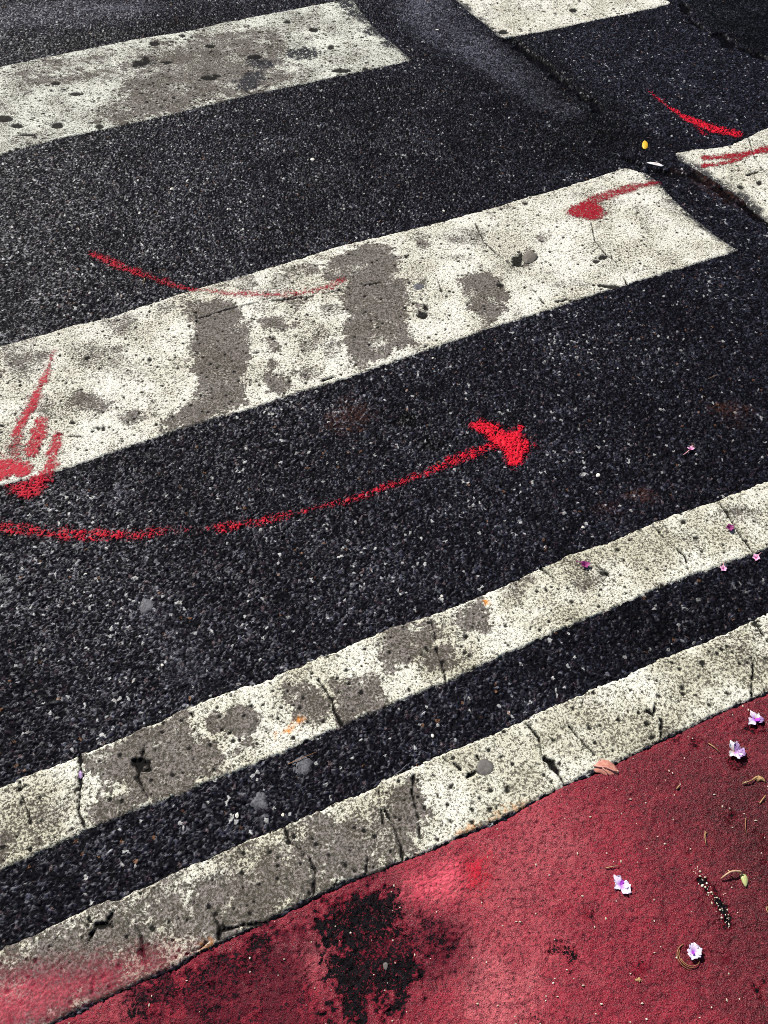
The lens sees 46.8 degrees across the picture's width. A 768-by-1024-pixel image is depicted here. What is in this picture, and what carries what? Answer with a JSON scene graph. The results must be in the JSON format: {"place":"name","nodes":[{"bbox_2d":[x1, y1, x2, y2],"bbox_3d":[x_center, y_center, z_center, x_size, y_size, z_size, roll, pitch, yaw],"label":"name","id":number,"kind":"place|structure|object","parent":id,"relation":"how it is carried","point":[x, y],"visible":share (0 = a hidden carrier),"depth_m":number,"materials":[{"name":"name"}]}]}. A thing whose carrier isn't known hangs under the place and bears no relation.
{"place":"outdoors","nodes":[
{"label":"outdoors","id":0,"kind":"place"},
{"bbox_2d":[0,0,767,1023],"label":"road","id":1,"kind":"structure","parent":0,"point":[626,396],"depth_m":2.05,"materials":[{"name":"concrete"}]},
{"bbox_2d":[0,354,61,498],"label":"spray arrow","id":2,"kind":"object","parent":1,"relation":"on","point":[20,471],"visible":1,"depth_m":1.99,"materials":[{"name":"paint"}]},
{"bbox_2d":[0,954,174,1023],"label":"spray mist","id":3,"kind":"structure","parent":1,"relation":"on","point":[9,1007],"depth_m":1.33,"materials":[{"name":"paint"}]},
{"bbox_2d":[139,598,153,613],"bbox_3d":[-0.469,0.186,1.758,0.033,0.005,0.041,0,52,0],"label":"chewing gum","id":4,"kind":"object","parent":1,"relation":"on","point":[145,605],"visible":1,"depth_m":1.76,"materials":[{"name":"grey rubber"}]},
{"bbox_2d":[0,0,410,154],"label":"crosswalk bar","id":5,"kind":"object","parent":1,"relation":"on","point":[55,98],"visible":1,"depth_m":3.10,"materials":[{"name":"white paint"}]},
{"bbox_2d":[89,250,343,296],"bbox_3d":[-0.467,-0.627,2.386,0.763,0.010,0.172,8,53,6],"label":"spray stroke","id":6,"kind":"object","parent":1,"relation":"on","point":[126,269],"visible":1,"depth_m":2.38,"materials":[{"name":"paint"}]},
{"bbox_2d":[250,792,267,809],"bbox_3d":[-0.213,0.494,1.518,0.033,0.004,0.032,0,52,0],"label":"chewing gum","id":7,"kind":"object","parent":1,"relation":"on","point":[258,802],"visible":1,"depth_m":1.51,"materials":[{"name":"grey"}]},
{"bbox_2d":[1,419,535,540],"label":"spray arrow","id":8,"kind":"object","parent":1,"relation":"on","point":[503,441],"visible":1,"depth_m":1.99,"materials":[{"name":"red paint"}]},
{"bbox_2d":[292,755,311,774],"bbox_3d":[-0.142,0.445,1.556,0.039,0.004,0.038,-25,56,-18],"label":"chewing gum","id":9,"kind":"object","parent":1,"relation":"on","point":[303,764],"visible":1,"depth_m":1.55,"materials":[{"name":"grey"}]},
{"bbox_2d":[0,168,736,484],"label":"crosswalk bar","id":10,"kind":"object","parent":1,"relation":"on","point":[142,374],"visible":1,"depth_m":2.29,"materials":[{"name":"white paint"}]},
{"bbox_2d":[522,250,536,262],"bbox_3d":[0.401,-0.702,2.442,0.037,0.008,0.061,26,56,19],"label":"pebble","id":11,"kind":"object","parent":10,"relation":"on","point":[530,256],"visible":1,"depth_m":2.44,"materials":[{"name":"stone"}]},
{"bbox_2d":[567,180,657,219],"bbox_3d":[0.682,-0.927,2.619,0.386,0.008,0.153,-32,59,-22],"label":"spray stroke","id":12,"kind":"object","parent":10,"relation":"on","point":[592,212],"visible":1,"depth_m":2.59,"materials":[{"name":"red paint"}]},
{"bbox_2d":[0,613,767,1023],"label":"edge line","id":13,"kind":"object","parent":1,"relation":"on","point":[166,923],"visible":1,"depth_m":1.49,"materials":[{"name":"beige paint"}]},
{"bbox_2d":[476,759,493,775],"bbox_3d":[0.177,0.446,1.551,0.033,0.004,0.033,-29,58,-21],"label":"chewing gum","id":14,"kind":"object","parent":13,"relation":"on","point":[485,767],"visible":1,"depth_m":1.55,"materials":[{"name":"grey rubber"}]},
{"bbox_2d":[0,482,767,870],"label":"edge line","id":15,"kind":"object","parent":1,"relation":"on","point":[180,752],"visible":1,"depth_m":1.65,"materials":[{"name":"beige paint"}]},
{"bbox_2d":[577,561,590,567],"bbox_3d":[0.405,0.106,1.807,0.030,0.008,0.016,13,53,10],"label":"floret","id":16,"kind":"object","parent":15,"relation":"on","point":[584,563],"visible":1,"depth_m":1.81,"materials":[{"name":"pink plant"}]},
{"bbox_2d":[726,524,734,530],"bbox_3d":[0.730,0.031,1.867,0.016,0.007,0.026,27,57,19],"label":"floret","id":17,"kind":"object","parent":15,"relation":"on","point":[730,527],"visible":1,"depth_m":1.86,"materials":[{"name":"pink plant"}]},
{"bbox_2d":[55,694,767,1023],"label":"red lane","id":18,"kind":"structure","parent":1,"relation":"on","point":[326,976],"depth_m":1.39,"materials":[{"name":"paint"}]},
{"bbox_2d":[68,705,767,1023],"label":"grit","id":19,"kind":"object","parent":18,"relation":"on","point":[702,885],"visible":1,"depth_m":1.41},
{"bbox_2d":[416,858,459,899],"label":"spray mist","id":20,"kind":"structure","parent":18,"relation":"on","point":[438,881],"depth_m":1.43,"materials":[{"name":"pink paint"}]},
{"bbox_2d":[465,860,485,886],"bbox_3d":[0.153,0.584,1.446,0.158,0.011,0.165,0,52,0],"label":"spray patch","id":21,"kind":"object","parent":18,"relation":"on","point":[477,868],"visible":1,"depth_m":1.44,"materials":[{"name":"red paint"}]},
{"bbox_2d":[593,759,618,775],"bbox_3d":[0.387,0.446,1.548,0.045,0.010,0.031,0,52,0],"label":"leaf","id":22,"kind":"object","parent":18,"relation":"on","point":[605,767],"visible":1,"depth_m":1.55,"materials":[{"name":"pink plant"}]},
{"bbox_2d":[613,875,631,893],"bbox_3d":[0.383,0.599,1.425,0.027,0.007,0.031,0,52,0],"label":"blossom","id":23,"kind":"object","parent":18,"relation":"on","point":[623,886],"visible":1,"depth_m":1.43,"materials":[{"name":"white plant"}]},
{"bbox_2d":[677,944,699,969],"bbox_3d":[0.464,0.685,1.361,0.026,0.003,0.034,-33,59,-23],"label":"dry husk","id":24,"kind":"object","parent":18,"relation":"on","point":[683,962],"visible":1,"depth_m":1.36,"materials":[{"name":"brown plant"}]},
{"bbox_2d":[687,942,701,959],"bbox_3d":[0.478,0.675,1.363,0.025,0.007,0.025,0,52,0],"label":"blossom","id":25,"kind":"object","parent":24,"relation":"on","point":[694,949],"visible":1,"depth_m":1.36,"materials":[{"name":"white plant"}]},
{"bbox_2d":[721,870,747,886],"bbox_3d":[0.567,0.588,1.431,0.044,0.012,0.022,14,53,11],"label":"leaf","id":26,"kind":"object","parent":18,"relation":"on","point":[744,878],"visible":1,"depth_m":1.43,"materials":[{"name":"yellow plant"}]},
{"bbox_2d":[729,740,748,758],"bbox_3d":[0.623,0.421,1.564,0.034,0.010,0.032,26,57,19],"label":"blossom","id":27,"kind":"object","parent":18,"relation":"on","point":[737,751],"visible":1,"depth_m":1.57,"materials":[{"name":"white plant"}]},
{"bbox_2d":[742,775,765,783],"bbox_3d":[0.640,0.463,1.535,0.044,0.007,0.013,-4,52,-3],"label":"leaf shred","id":28,"kind":"object","parent":18,"relation":"on","point":[758,778],"visible":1,"depth_m":1.53,"materials":[{"name":"plant"}]},
{"bbox_2d":[748,711,763,724],"bbox_3d":[0.673,0.376,1.604,0.028,0.007,0.029,19,54,14],"label":"blossom","id":29,"kind":"object","parent":18,"relation":"on","point":[755,718],"visible":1,"depth_m":1.60,"materials":[{"name":"white plant"}]},
{"bbox_2d":[413,283,423,289],"bbox_3d":[0.094,-0.601,2.365,0.034,0.004,0.036,0,52,0],"label":"chewing gum","id":30,"kind":"object","parent":1,"relation":"on","point":[418,286],"visible":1,"depth_m":2.36,"materials":[{"name":"grey"}]},
{"bbox_2d":[456,0,669,39],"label":"crosswalk bar","id":31,"kind":"object","parent":1,"relation":"on","point":[507,19],"visible":1,"depth_m":3.38,"materials":[{"name":"white paint"}]},
{"bbox_2d":[642,140,647,149],"bbox_3d":[0.824,-1.159,2.797,0.020,0.004,0.052,10,53,8],"label":"leaf","id":32,"kind":"object","parent":1,"relation":"on","point":[644,144],"visible":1,"depth_m":2.79,"materials":[{"name":"yellow plant"}]},
{"bbox_2d":[647,162,663,166],"bbox_3d":[0.837,-1.073,2.734,0.053,0.003,0.017,19,55,14],"label":"paint chip","id":33,"kind":"object","parent":1,"relation":"on","point":[656,164],"visible":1,"depth_m":2.73,"materials":[{"name":"white paint"}]},
{"bbox_2d":[683,445,694,454],"bbox_3d":[0.687,-0.140,2.000,0.034,0.008,0.013,-26,57,-19],"label":"floret","id":34,"kind":"object","parent":1,"relation":"on","point":[691,448],"visible":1,"depth_m":2.00,"materials":[{"name":"pink plant"}]},
{"bbox_2d":[648,91,741,136],"bbox_3d":[0.989,-1.293,2.906,0.146,0.009,0.430,-36,60,-24],"label":"spray stroke","id":35,"kind":"object","parent":1,"relation":"on","point":[701,124],"visible":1,"depth_m":2.87,"materials":[{"name":"red paint"}]},
{"bbox_2d":[676,128,767,221],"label":"crosswalk bar","id":36,"kind":"object","parent":1,"relation":"on","point":[745,179],"visible":1,"depth_m":2.71,"materials":[{"name":"white paint"}]},
{"bbox_2d":[701,145,767,167],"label":"spray stroke","id":37,"kind":"object","parent":36,"relation":"on","point":[733,159],"visible":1,"depth_m":2.75,"materials":[{"name":"red paint"}]},
{"bbox_2d":[720,563,726,570],"bbox_3d":[0.692,0.112,1.810,0.015,0.003,0.022,0,52,0],"label":"floret","id":38,"kind":"object","parent":1,"relation":"on","point":[723,567],"visible":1,"depth_m":1.81,"materials":[{"name":"pink plant"}]},
{"bbox_2d":[752,553,760,560],"bbox_3d":[0.770,0.091,1.825,0.026,0.004,0.017,-19,55,-14],"label":"floret","id":39,"kind":"object","parent":1,"relation":"on","point":[756,557],"visible":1,"depth_m":1.82,"materials":[{"name":"pink plant"}]},
{"bbox_2d":[383,962,387,969],"bbox_3d":[0.003,0.695,1.357,0.008,0.002,0.012,0,52,0],"label":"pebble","id":40,"kind":"object","parent":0,"point":[385,965],"visible":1,"depth_m":1.36,"materials":[{"name":"grey stone"}]}
]}

